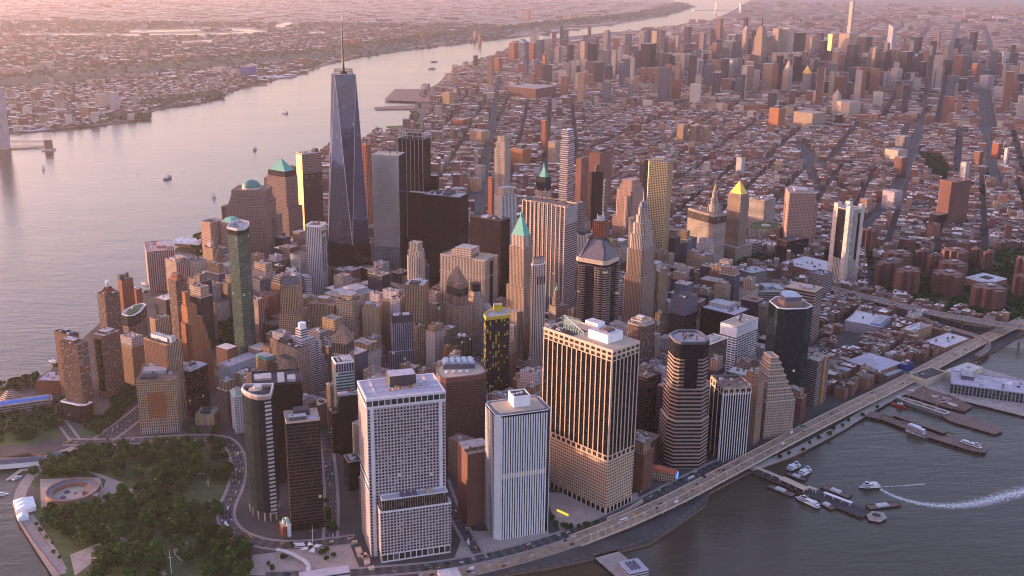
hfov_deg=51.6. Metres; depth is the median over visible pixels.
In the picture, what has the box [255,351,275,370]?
office building
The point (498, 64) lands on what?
tower
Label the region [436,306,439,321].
office building
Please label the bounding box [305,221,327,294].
hotel tower
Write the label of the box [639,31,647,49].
tower
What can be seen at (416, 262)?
stone tower
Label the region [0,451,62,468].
pier house
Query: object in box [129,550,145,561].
park tree
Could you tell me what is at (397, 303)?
office building
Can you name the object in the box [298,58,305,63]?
block
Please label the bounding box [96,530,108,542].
park tree
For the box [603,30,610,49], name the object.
tower
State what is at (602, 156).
brown tower
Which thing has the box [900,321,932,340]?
stone building
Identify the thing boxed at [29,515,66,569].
path
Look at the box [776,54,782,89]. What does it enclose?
tower
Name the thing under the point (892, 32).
tower
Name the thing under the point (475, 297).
stone tower
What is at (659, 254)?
city block
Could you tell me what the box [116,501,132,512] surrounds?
park tree
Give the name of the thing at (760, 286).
office building
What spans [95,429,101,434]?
street tree
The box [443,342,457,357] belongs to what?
stone building
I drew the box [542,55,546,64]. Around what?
tower
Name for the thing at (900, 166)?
tower
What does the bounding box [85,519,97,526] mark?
park tree
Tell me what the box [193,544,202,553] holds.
park tree
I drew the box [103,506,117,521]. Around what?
park tree
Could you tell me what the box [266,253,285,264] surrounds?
city block
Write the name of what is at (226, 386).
city block
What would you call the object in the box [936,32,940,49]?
tower
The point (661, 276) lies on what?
office building
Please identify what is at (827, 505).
landing barge
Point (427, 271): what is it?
city block
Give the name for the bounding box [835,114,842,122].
tower
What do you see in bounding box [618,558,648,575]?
heliport office
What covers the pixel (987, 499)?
wake foam
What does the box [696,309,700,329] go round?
city block
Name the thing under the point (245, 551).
park tree
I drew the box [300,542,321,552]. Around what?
flower pavilion
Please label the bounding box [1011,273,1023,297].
housing slab
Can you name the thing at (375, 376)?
city block
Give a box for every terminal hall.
[299,565,349,575]
[437,567,460,575]
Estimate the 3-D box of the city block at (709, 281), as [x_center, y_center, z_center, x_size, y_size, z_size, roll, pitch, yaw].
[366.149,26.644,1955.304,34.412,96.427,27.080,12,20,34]
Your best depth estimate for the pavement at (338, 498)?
1332.85 m
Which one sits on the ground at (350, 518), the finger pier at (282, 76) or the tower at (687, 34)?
the tower at (687, 34)
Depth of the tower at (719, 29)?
9445.47 m
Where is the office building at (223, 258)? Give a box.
[219,254,228,262]
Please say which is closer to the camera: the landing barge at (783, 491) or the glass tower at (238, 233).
the landing barge at (783, 491)
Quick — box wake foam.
[880,488,1023,508]
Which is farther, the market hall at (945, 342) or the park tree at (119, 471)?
the market hall at (945, 342)
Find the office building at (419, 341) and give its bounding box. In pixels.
[413,321,424,367]
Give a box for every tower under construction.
[592,212,611,242]
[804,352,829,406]
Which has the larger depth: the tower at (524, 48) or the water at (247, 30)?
the water at (247, 30)
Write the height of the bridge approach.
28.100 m
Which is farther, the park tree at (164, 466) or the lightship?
the lightship
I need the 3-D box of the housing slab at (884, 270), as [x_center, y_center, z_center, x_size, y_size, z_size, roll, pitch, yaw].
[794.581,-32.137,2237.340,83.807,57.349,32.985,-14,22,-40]
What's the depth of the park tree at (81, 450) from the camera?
1408.60 m
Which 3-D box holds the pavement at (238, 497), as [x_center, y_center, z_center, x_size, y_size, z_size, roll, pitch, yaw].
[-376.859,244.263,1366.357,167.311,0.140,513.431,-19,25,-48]
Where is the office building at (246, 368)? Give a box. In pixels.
[238,366,253,370]
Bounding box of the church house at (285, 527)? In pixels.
[279,517,290,538]
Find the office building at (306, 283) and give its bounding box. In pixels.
[302,274,311,293]
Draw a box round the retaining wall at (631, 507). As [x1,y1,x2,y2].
[607,499,642,519]
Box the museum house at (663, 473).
[652,465,677,481]
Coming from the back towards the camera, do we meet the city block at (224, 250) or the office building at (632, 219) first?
the office building at (632, 219)
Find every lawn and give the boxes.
[0,416,61,445]
[31,445,249,575]
[77,405,128,435]
[870,250,1023,321]
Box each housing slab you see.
[860,227,878,254]
[872,256,903,288]
[884,249,912,265]
[892,265,920,295]
[913,247,930,271]
[925,252,942,277]
[929,268,965,297]
[938,259,967,276]
[941,247,968,262]
[968,246,982,267]
[968,282,1007,310]
[981,249,994,271]
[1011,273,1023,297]
[1014,255,1023,274]
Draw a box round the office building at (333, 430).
[327,406,338,453]
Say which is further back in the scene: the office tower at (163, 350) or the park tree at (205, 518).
the office tower at (163, 350)
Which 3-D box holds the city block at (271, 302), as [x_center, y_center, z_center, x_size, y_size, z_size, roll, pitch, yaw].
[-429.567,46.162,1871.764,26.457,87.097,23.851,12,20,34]
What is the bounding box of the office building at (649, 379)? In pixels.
[636,368,661,432]
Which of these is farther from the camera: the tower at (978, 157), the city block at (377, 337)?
the tower at (978, 157)
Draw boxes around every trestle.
[10,140,43,145]
[10,146,43,149]
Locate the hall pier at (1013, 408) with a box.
[925,368,1023,416]
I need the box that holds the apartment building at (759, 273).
[738,266,766,282]
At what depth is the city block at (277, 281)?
1876.68 m
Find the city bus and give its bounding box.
[294,544,304,547]
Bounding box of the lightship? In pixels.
[944,395,963,409]
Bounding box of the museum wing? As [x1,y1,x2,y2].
[0,394,49,412]
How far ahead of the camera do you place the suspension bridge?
16589.12 m
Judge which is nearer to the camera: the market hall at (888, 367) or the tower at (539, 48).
the market hall at (888, 367)
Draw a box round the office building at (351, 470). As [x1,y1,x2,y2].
[343,452,359,490]
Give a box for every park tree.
[27,465,38,477]
[38,458,47,469]
[39,506,52,518]
[40,512,58,526]
[41,461,53,469]
[42,466,55,477]
[47,501,57,507]
[48,455,56,464]
[51,517,64,523]
[53,455,67,464]
[53,519,65,529]
[54,462,64,473]
[55,504,72,514]
[56,506,72,521]
[60,523,77,537]
[61,465,71,474]
[63,451,72,458]
[64,458,77,466]
[65,518,76,523]
[67,501,80,513]
[70,448,79,457]
[71,463,78,473]
[71,525,89,540]
[73,509,84,520]
[77,451,89,460]
[77,459,92,474]
[77,500,86,511]
[77,517,86,525]
[77,530,92,544]
[79,447,87,452]
[83,509,90,518]
[84,501,97,511]
[85,442,95,448]
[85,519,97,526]
[86,563,111,575]
[87,449,94,456]
[88,525,101,541]
[89,497,101,505]
[90,443,100,454]
[90,505,102,515]
[91,544,104,556]
[91,552,105,564]
[93,514,107,525]
[96,449,107,460]
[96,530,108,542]
[97,553,121,569]
[98,501,112,514]
[99,522,107,530]
[101,442,115,448]
[102,492,113,500]
[102,523,116,531]
[102,545,114,554]
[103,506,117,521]
[103,528,121,542]
[107,447,114,458]
[108,497,119,502]
[108,542,116,548]
[110,492,120,499]
[110,500,118,508]
[111,460,125,469]
[112,454,125,464]
[113,541,129,549]
[114,467,123,476]
[114,546,128,558]
[115,520,126,531]
[116,438,129,445]
[116,448,125,453]
[116,483,128,495]
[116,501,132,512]
[117,444,129,449]
[117,508,127,518]
[118,449,129,458]
[119,494,131,503]
[119,556,128,566]
[121,490,133,497]
[123,557,140,573]
[124,566,137,575]
[126,499,140,509]
[126,509,139,520]
[126,531,142,541]
[127,523,137,530]
[128,448,139,459]
[129,444,139,449]
[129,538,142,548]
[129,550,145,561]
[131,541,142,553]
[132,464,144,477]
[132,481,143,490]
[132,527,142,533]
[136,512,149,525]
[140,440,151,448]
[140,502,153,512]
[141,541,150,555]
[142,529,153,541]
[143,480,148,489]
[143,490,154,499]
[143,514,157,528]
[143,554,160,566]
[146,568,158,575]
[147,466,162,479]
[147,504,159,515]
[147,540,162,552]
[147,549,166,560]
[148,479,160,488]
[149,485,160,497]
[152,436,162,445]
[152,561,167,571]
[153,473,167,487]
[154,442,162,452]
[155,460,169,471]
[155,499,164,513]
[157,453,168,461]
[158,516,165,528]
[159,495,169,501]
[159,502,170,514]
[162,488,172,496]
[162,526,178,537]
[163,443,171,451]
[163,477,174,487]
[165,510,177,517]
[165,514,177,526]
[168,436,178,444]
[169,496,187,509]
[169,533,181,543]
[170,493,183,501]
[170,518,181,529]
[172,501,187,511]
[174,440,182,448]
[174,540,185,548]
[176,509,189,519]
[176,515,192,528]
[176,546,195,562]
[177,475,191,486]
[179,435,193,449]
[179,462,190,471]
[180,455,188,463]
[182,468,196,478]
[183,441,196,455]
[183,523,192,532]
[187,499,200,510]
[188,457,202,466]
[190,449,203,459]
[190,463,200,474]
[191,510,200,519]
[192,506,203,512]
[192,520,210,533]
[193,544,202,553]
[194,438,205,449]
[194,537,209,549]
[195,532,207,538]
[196,510,209,521]
[199,524,212,535]
[199,557,207,565]
[199,562,215,575]
[201,465,211,472]
[201,501,209,511]
[201,516,210,522]
[204,470,211,479]
[205,434,217,446]
[207,557,222,573]
[208,524,220,535]
[208,538,215,549]
[208,549,223,558]
[209,452,222,460]
[209,502,224,514]
[210,466,222,479]
[210,498,219,504]
[211,539,226,550]
[216,437,226,447]
[217,525,233,538]
[220,451,228,460]
[220,470,231,479]
[222,462,234,471]
[224,546,237,562]
[225,537,239,546]
[230,559,239,566]
[231,561,246,575]
[236,534,247,542]
[236,538,253,551]
[240,547,251,557]
[242,558,254,570]
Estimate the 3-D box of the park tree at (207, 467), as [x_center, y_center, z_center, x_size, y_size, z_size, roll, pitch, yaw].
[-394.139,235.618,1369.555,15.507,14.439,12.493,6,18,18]
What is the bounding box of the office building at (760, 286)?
[742,282,762,290]
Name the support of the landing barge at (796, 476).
on the water at (56, 274)
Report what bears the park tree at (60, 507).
on the lawn at (66, 547)
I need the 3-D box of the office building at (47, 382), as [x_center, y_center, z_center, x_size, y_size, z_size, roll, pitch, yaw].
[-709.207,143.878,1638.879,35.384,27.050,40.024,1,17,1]
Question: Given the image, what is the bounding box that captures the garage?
[219,352,255,378]
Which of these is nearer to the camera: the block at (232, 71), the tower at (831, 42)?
the block at (232, 71)
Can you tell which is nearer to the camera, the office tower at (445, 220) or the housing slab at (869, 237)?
the office tower at (445, 220)
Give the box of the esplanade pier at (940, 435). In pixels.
[865,411,987,452]
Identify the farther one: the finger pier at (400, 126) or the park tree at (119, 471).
the finger pier at (400, 126)
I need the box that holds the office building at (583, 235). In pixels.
[576,229,591,262]
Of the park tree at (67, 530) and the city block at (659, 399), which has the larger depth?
the city block at (659, 399)
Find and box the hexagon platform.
[866,511,886,522]
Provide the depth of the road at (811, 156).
3818.92 m
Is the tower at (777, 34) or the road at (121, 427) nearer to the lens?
the road at (121, 427)
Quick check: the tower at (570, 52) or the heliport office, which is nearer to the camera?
the heliport office
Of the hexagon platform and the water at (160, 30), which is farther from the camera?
the water at (160, 30)
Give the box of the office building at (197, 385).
[183,360,210,416]
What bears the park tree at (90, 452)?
on the lawn at (66, 547)
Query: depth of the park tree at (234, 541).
1185.57 m
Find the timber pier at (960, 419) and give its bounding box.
[940,411,1002,434]
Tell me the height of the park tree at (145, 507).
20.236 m
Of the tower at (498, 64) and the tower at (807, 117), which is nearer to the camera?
the tower at (807, 117)
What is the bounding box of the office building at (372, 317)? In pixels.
[362,301,382,344]
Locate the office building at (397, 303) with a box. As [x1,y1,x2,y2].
[390,294,404,321]
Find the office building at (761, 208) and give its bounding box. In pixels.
[747,195,775,222]
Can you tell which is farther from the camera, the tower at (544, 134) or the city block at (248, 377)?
the tower at (544, 134)
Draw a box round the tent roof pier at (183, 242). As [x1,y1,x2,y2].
[173,237,201,247]
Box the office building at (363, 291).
[324,283,372,304]
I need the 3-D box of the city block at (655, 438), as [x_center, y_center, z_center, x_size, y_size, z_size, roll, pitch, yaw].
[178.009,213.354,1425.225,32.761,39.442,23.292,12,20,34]
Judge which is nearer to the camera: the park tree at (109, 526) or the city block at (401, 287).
the park tree at (109, 526)
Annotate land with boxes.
[0,0,676,132]
[0,5,694,87]
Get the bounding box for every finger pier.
[17,127,70,131]
[89,121,128,126]
[263,75,292,77]
[374,105,414,109]
[384,89,434,101]
[386,125,402,128]
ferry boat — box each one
[163,175,171,179]
[786,461,800,471]
[795,495,820,509]
[798,465,811,476]
[859,481,880,489]
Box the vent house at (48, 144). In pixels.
[42,139,55,150]
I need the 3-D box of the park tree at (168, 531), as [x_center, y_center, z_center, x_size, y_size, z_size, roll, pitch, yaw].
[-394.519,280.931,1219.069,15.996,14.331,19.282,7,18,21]
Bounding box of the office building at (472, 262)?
[440,243,497,306]
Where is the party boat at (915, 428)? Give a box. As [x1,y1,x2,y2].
[905,423,927,437]
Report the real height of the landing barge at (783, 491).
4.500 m
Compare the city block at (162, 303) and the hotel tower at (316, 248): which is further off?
the hotel tower at (316, 248)
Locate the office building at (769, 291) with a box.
[758,282,784,301]
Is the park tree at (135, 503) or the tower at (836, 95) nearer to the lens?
the park tree at (135, 503)
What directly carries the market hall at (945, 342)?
on the ground at (350, 518)
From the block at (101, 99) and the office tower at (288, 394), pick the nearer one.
the office tower at (288, 394)
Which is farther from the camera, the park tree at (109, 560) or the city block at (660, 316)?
the city block at (660, 316)
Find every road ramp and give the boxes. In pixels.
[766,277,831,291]
[901,309,1023,329]
[906,310,990,357]
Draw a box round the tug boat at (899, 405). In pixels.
[890,401,906,409]
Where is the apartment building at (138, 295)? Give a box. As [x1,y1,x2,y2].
[134,287,142,303]
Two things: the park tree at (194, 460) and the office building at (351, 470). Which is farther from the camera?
the park tree at (194, 460)
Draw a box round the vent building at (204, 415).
[195,406,218,425]
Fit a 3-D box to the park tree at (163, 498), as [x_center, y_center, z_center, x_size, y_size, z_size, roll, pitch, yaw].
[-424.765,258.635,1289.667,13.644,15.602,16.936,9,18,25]
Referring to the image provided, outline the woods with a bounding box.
[0,2,697,127]
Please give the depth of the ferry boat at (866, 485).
1363.12 m
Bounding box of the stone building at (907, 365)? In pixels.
[898,359,913,372]
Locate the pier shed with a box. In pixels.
[945,362,982,376]
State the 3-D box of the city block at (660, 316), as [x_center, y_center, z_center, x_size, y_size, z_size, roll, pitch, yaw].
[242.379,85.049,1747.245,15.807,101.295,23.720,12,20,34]
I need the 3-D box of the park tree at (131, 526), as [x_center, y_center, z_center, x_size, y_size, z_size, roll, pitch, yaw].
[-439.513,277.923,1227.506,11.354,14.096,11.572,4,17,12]
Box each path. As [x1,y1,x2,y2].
[13,446,76,575]
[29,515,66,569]
[102,514,166,574]
[173,542,187,560]
[179,473,210,512]
[510,491,707,571]
[748,383,921,470]
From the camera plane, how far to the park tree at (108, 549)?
1171.96 m
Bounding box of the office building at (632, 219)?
[628,216,635,245]
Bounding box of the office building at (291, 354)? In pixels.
[276,335,310,394]
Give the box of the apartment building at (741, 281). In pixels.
[738,276,744,299]
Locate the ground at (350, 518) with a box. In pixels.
[0,0,1023,575]
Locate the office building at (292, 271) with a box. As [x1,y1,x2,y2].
[285,268,301,280]
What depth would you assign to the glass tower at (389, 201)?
2021.16 m
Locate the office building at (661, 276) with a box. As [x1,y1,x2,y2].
[653,260,667,316]
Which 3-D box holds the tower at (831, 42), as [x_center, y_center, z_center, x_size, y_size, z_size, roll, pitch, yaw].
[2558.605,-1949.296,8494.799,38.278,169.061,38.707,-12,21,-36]
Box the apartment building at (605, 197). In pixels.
[602,178,608,218]
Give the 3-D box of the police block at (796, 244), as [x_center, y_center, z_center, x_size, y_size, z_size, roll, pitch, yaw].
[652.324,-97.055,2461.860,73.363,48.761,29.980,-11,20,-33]
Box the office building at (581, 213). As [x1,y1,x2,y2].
[576,200,585,232]
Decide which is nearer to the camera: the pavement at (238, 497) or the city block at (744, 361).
the pavement at (238, 497)
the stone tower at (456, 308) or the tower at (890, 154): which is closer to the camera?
the stone tower at (456, 308)
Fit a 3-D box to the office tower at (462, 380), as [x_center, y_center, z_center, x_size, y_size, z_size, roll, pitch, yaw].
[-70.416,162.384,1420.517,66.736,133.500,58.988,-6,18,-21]
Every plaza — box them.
[40,477,104,507]
[70,543,101,575]
[87,471,132,496]
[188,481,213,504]
[250,545,358,574]
[454,529,548,557]
[549,492,637,529]
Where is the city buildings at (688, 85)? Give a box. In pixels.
[190,1,1023,427]
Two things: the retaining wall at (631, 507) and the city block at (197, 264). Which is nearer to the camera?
the retaining wall at (631, 507)
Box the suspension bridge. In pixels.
[692,2,741,14]
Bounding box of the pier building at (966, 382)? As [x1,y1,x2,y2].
[949,370,1023,402]
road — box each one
[49,396,76,440]
[64,435,355,548]
[96,407,139,440]
[265,460,731,575]
[320,431,336,538]
[414,80,441,131]
[418,539,579,575]
[446,480,485,559]
[475,80,501,213]
[798,142,820,193]
[802,145,837,186]
[863,67,932,226]
[978,75,999,185]
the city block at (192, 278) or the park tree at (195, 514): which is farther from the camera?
the city block at (192, 278)
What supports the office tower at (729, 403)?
on the ground at (350, 518)
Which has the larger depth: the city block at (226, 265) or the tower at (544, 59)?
the tower at (544, 59)
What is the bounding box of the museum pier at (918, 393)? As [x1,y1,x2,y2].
[898,384,971,411]
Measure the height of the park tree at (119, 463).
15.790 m
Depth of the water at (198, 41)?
9186.18 m
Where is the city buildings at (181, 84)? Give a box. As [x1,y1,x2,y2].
[0,0,675,130]
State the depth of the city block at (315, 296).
1901.03 m
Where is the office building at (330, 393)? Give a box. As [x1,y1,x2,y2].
[326,381,333,435]
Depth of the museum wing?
1554.83 m
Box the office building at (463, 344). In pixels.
[444,333,471,357]
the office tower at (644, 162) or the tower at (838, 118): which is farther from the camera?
the tower at (838, 118)
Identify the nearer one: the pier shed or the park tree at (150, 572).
the park tree at (150, 572)
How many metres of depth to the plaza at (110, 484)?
1343.72 m
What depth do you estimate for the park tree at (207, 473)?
1355.04 m
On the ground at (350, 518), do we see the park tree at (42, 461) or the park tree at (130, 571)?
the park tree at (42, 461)
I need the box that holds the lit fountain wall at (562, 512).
[556,509,568,516]
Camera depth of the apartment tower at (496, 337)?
1549.75 m
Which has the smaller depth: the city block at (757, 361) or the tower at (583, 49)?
the city block at (757, 361)
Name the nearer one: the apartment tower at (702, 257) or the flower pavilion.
the flower pavilion
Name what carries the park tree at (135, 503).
on the lawn at (66, 547)
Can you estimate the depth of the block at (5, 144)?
3725.38 m
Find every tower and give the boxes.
[54,328,78,397]
[60,336,95,423]
[92,327,125,398]
[97,280,122,333]
[117,272,134,312]
[121,303,147,340]
[143,332,187,418]
[144,240,174,291]
[149,313,170,334]
[165,254,189,292]
[168,272,186,352]
[181,291,214,388]
[201,218,221,247]
[203,241,221,261]
[220,216,238,252]
[226,179,282,258]
[227,219,255,355]
[241,383,279,521]
[251,368,302,482]
[253,295,265,343]
[266,158,303,237]
[279,275,310,334]
[283,405,324,530]
[292,321,327,394]
[296,148,323,229]
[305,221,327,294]
[328,15,369,266]
[331,354,354,409]
[332,321,354,377]
[357,368,450,562]
[362,143,372,225]
[371,151,406,270]
[388,312,414,369]
[397,129,438,254]
[404,278,435,356]
[407,240,424,278]
[422,190,467,286]
[436,356,486,465]
[440,266,473,356]
[442,91,454,103]
[453,117,469,126]
[457,438,484,526]
[468,281,483,354]
[469,129,489,144]
[470,176,481,191]
[470,213,509,297]
[474,164,484,181]
[484,303,509,393]
[485,389,550,539]
[488,176,493,214]
[494,56,501,70]
[494,135,510,193]
[494,185,516,243]
[506,207,531,361]
[509,42,517,58]
[510,143,530,166]
[520,38,528,59]
[522,196,577,308]
[527,256,545,366]
[529,42,535,60]
[535,164,551,197]
[536,39,543,59]
[541,120,547,155]
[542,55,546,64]
[542,315,639,513]
[547,140,559,167]
[549,50,552,63]
[549,286,568,322]
[555,46,561,62]
[558,127,574,201]
[567,44,573,61]
[575,155,588,216]
[575,236,619,325]
[580,41,587,59]
[587,147,612,212]
[587,164,602,227]
[588,43,596,60]
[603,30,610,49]
[612,177,643,238]
[622,196,654,322]
[627,314,660,364]
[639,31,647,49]
[640,43,655,67]
[640,158,648,202]
[647,156,672,252]
[651,31,659,51]
[658,329,709,468]
[669,291,697,332]
[674,35,680,52]
[677,124,687,141]
[683,26,691,43]
[687,182,726,262]
[689,124,700,141]
[694,251,713,268]
[699,32,706,49]
[699,298,749,335]
[701,125,711,143]
[707,333,727,372]
[707,373,751,460]
[711,43,719,59]
[716,19,722,38]
[720,314,757,373]
[721,40,739,58]
[723,181,751,262]
[728,59,734,77]
[736,154,744,171]
[741,25,748,54]
[743,17,747,27]
[753,17,767,63]
[758,351,795,438]
[765,290,811,387]
[768,105,785,126]
[772,28,782,52]
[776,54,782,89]
[781,28,793,52]
[781,186,817,242]
[782,60,792,89]
[785,281,822,346]
[792,56,801,81]
[793,32,805,51]
[793,110,825,127]
[800,66,811,94]
[806,36,815,57]
[808,269,832,298]
[816,32,823,48]
[818,40,827,60]
[827,34,834,50]
[827,200,864,281]
[831,89,840,115]
[833,99,860,114]
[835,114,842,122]
[837,54,844,71]
[838,33,856,56]
[845,44,858,66]
[847,1,854,32]
[856,36,872,52]
[859,197,871,209]
[869,47,879,67]
[879,51,889,70]
[881,188,902,209]
[884,147,907,162]
[887,24,896,49]
[890,68,902,79]
[893,156,907,177]
[895,135,910,150]
[898,51,912,78]
[912,36,922,52]
[918,61,926,77]
[926,222,940,241]
[929,177,971,231]
[931,41,936,59]
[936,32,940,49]
[943,59,952,79]
[952,54,968,75]
[959,161,969,177]
[969,32,977,50]
[971,63,980,81]
[972,151,983,164]
[978,75,994,89]
[982,69,991,74]
[990,142,1002,158]
[1001,52,1006,62]
[1003,148,1008,163]
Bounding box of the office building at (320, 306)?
[309,295,338,327]
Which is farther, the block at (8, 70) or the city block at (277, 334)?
the block at (8, 70)
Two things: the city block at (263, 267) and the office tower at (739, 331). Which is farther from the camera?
the city block at (263, 267)
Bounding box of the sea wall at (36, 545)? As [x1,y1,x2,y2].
[12,502,59,574]
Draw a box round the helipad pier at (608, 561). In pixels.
[594,550,647,575]
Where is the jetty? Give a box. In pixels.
[6,468,28,480]
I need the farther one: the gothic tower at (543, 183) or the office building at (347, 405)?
the gothic tower at (543, 183)
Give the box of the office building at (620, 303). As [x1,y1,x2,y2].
[618,278,623,315]
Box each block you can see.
[0,92,10,149]
[5,68,12,75]
[14,69,22,74]
[80,106,93,115]
[94,93,108,105]
[97,47,101,53]
[109,92,119,110]
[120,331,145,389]
[154,293,172,334]
[175,54,186,60]
[186,256,206,276]
[188,274,195,288]
[190,283,215,349]
[194,271,213,306]
[204,260,226,281]
[212,66,228,72]
[212,280,220,300]
[213,307,218,338]
[216,377,238,425]
[218,245,228,254]
[223,261,229,273]
[223,273,232,316]
[230,69,239,75]
[234,370,246,387]
[240,66,255,75]
[240,376,245,386]
[242,368,260,385]
[251,252,263,262]
[252,259,275,291]
[252,275,269,295]
[258,290,278,320]
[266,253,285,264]
[270,328,290,359]
[271,272,288,309]
[279,244,297,265]
[290,251,307,273]
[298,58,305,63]
[303,294,312,318]
[303,393,316,407]
[305,293,319,299]
[308,326,330,346]
[322,314,343,335]
[322,336,332,381]
[333,272,351,288]
[352,419,359,455]
[354,337,380,366]
[354,346,367,388]
[357,264,368,281]
[359,476,361,511]
[363,365,382,379]
[366,290,382,301]
[367,265,384,271]
[367,334,385,354]
[367,374,385,378]
[368,270,390,291]
[374,259,392,281]
[374,368,391,375]
[380,287,402,354]
[381,350,385,367]
[391,282,401,288]
[392,268,406,283]
[397,285,404,292]
[400,360,420,372]
[416,364,433,374]
[425,259,429,286]
[426,320,445,366]
[429,288,441,301]
[429,301,439,320]
[430,359,441,374]
[432,284,439,290]
[443,324,456,335]
[448,354,459,357]
[448,433,476,476]
[450,350,460,357]
[486,390,497,402]
[488,390,507,400]
[496,297,505,306]
[502,387,516,392]
[509,340,516,387]
[513,371,519,388]
[516,359,526,372]
[517,366,542,388]
[525,382,541,397]
[526,11,529,19]
[545,308,548,318]
[545,319,554,325]
[556,316,563,322]
[564,306,574,319]
[608,237,617,246]
[609,320,627,336]
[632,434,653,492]
[635,429,659,463]
[639,361,653,370]
[649,356,661,366]
[653,310,667,333]
[654,247,663,262]
[654,321,665,334]
[654,364,666,381]
[655,381,663,433]
[657,353,667,364]
[660,334,668,353]
[665,298,670,321]
[667,270,672,291]
[668,228,680,262]
[670,264,693,286]
[670,269,690,291]
[674,280,692,293]
[675,228,691,263]
[687,247,703,266]
[696,237,714,252]
[696,285,713,304]
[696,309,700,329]
[697,297,704,316]
[699,262,711,283]
[700,275,722,290]
[707,353,724,379]
[707,380,709,414]
[709,262,724,277]
[713,278,730,300]
[719,258,732,264]
[719,264,739,301]
[726,366,747,376]
[737,355,754,368]
[738,276,757,301]
[741,295,763,316]
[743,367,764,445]
[752,357,761,367]
[755,342,764,358]
[757,301,768,336]
[776,235,808,259]
[779,256,827,276]
[789,385,806,425]
[844,310,890,333]
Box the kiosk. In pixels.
[368,565,374,570]
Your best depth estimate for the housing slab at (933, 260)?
2303.28 m
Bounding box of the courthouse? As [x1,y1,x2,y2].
[748,221,781,239]
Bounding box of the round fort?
[45,477,100,506]
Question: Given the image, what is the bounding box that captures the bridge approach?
[794,276,1023,338]
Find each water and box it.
[0,0,1023,575]
[2,28,266,34]
[130,30,199,31]
[182,40,211,42]
[273,22,291,27]
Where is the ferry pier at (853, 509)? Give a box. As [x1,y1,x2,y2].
[748,468,870,517]
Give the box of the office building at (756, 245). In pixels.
[746,238,761,255]
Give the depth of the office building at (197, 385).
1545.74 m
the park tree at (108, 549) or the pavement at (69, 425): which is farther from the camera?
the pavement at (69, 425)
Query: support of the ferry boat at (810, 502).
on the water at (56, 274)
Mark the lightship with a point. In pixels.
(953, 405)
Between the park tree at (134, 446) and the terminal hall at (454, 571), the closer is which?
the terminal hall at (454, 571)
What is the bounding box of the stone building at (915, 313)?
[907,309,922,317]
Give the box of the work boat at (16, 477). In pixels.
[11,475,21,480]
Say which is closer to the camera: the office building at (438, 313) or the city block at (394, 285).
the office building at (438, 313)
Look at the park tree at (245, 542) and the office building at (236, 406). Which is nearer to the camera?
the park tree at (245, 542)
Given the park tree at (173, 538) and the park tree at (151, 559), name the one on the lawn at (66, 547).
the park tree at (151, 559)
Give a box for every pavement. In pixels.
[47,394,80,440]
[62,434,354,550]
[92,405,139,440]
[266,459,716,575]
[321,442,339,538]
[447,479,488,559]
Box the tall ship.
[889,381,948,416]
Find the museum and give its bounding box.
[0,389,22,400]
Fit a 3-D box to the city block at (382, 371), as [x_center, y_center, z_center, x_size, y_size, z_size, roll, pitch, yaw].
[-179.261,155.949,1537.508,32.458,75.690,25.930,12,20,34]
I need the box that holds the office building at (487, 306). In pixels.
[479,301,491,353]
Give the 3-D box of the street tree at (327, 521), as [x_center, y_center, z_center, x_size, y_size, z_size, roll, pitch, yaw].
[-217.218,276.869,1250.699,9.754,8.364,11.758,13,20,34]
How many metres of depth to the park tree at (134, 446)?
1419.25 m
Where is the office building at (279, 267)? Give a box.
[272,263,285,273]
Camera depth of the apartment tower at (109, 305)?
1840.86 m
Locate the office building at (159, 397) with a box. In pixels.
[136,363,182,433]
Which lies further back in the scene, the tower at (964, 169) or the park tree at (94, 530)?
the tower at (964, 169)
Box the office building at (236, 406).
[230,387,243,433]
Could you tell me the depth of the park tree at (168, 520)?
1235.51 m
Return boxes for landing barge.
[766,484,795,497]
[786,472,807,481]
[818,501,836,510]
[820,485,851,499]
[865,501,900,510]
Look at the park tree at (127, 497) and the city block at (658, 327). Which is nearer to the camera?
the park tree at (127, 497)
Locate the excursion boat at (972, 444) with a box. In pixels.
[960,439,985,452]
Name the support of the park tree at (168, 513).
on the lawn at (66, 547)
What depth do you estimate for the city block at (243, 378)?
1531.27 m
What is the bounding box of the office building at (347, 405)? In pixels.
[336,388,358,455]
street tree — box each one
[13,434,20,440]
[27,414,34,418]
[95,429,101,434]
[210,426,218,433]
[280,553,287,558]
[318,548,325,554]
[323,497,329,504]
[324,519,331,525]
[330,524,338,529]
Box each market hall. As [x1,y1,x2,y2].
[846,353,902,378]
[909,366,946,386]
[924,332,970,352]
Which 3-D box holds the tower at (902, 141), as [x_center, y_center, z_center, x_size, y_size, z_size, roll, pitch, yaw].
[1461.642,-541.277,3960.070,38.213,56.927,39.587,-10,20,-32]
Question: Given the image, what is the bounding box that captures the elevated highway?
[569,316,1023,545]
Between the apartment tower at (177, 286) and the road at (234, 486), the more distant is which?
the apartment tower at (177, 286)
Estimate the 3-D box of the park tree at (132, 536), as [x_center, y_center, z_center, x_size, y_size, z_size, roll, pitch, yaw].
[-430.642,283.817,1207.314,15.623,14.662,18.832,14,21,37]
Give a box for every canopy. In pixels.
[0,68,1023,438]
[276,548,310,570]
[754,466,781,480]
[779,476,808,492]
[823,492,851,505]
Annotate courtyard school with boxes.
[965,273,1006,286]
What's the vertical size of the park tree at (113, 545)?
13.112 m
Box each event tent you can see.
[13,496,35,514]
[16,512,28,521]
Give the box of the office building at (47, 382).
[36,371,60,393]
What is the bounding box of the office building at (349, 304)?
[336,291,362,337]
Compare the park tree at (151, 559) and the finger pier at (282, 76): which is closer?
the park tree at (151, 559)
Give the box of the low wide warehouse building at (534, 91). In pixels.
[508,84,555,99]
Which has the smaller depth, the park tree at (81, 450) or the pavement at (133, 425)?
the park tree at (81, 450)

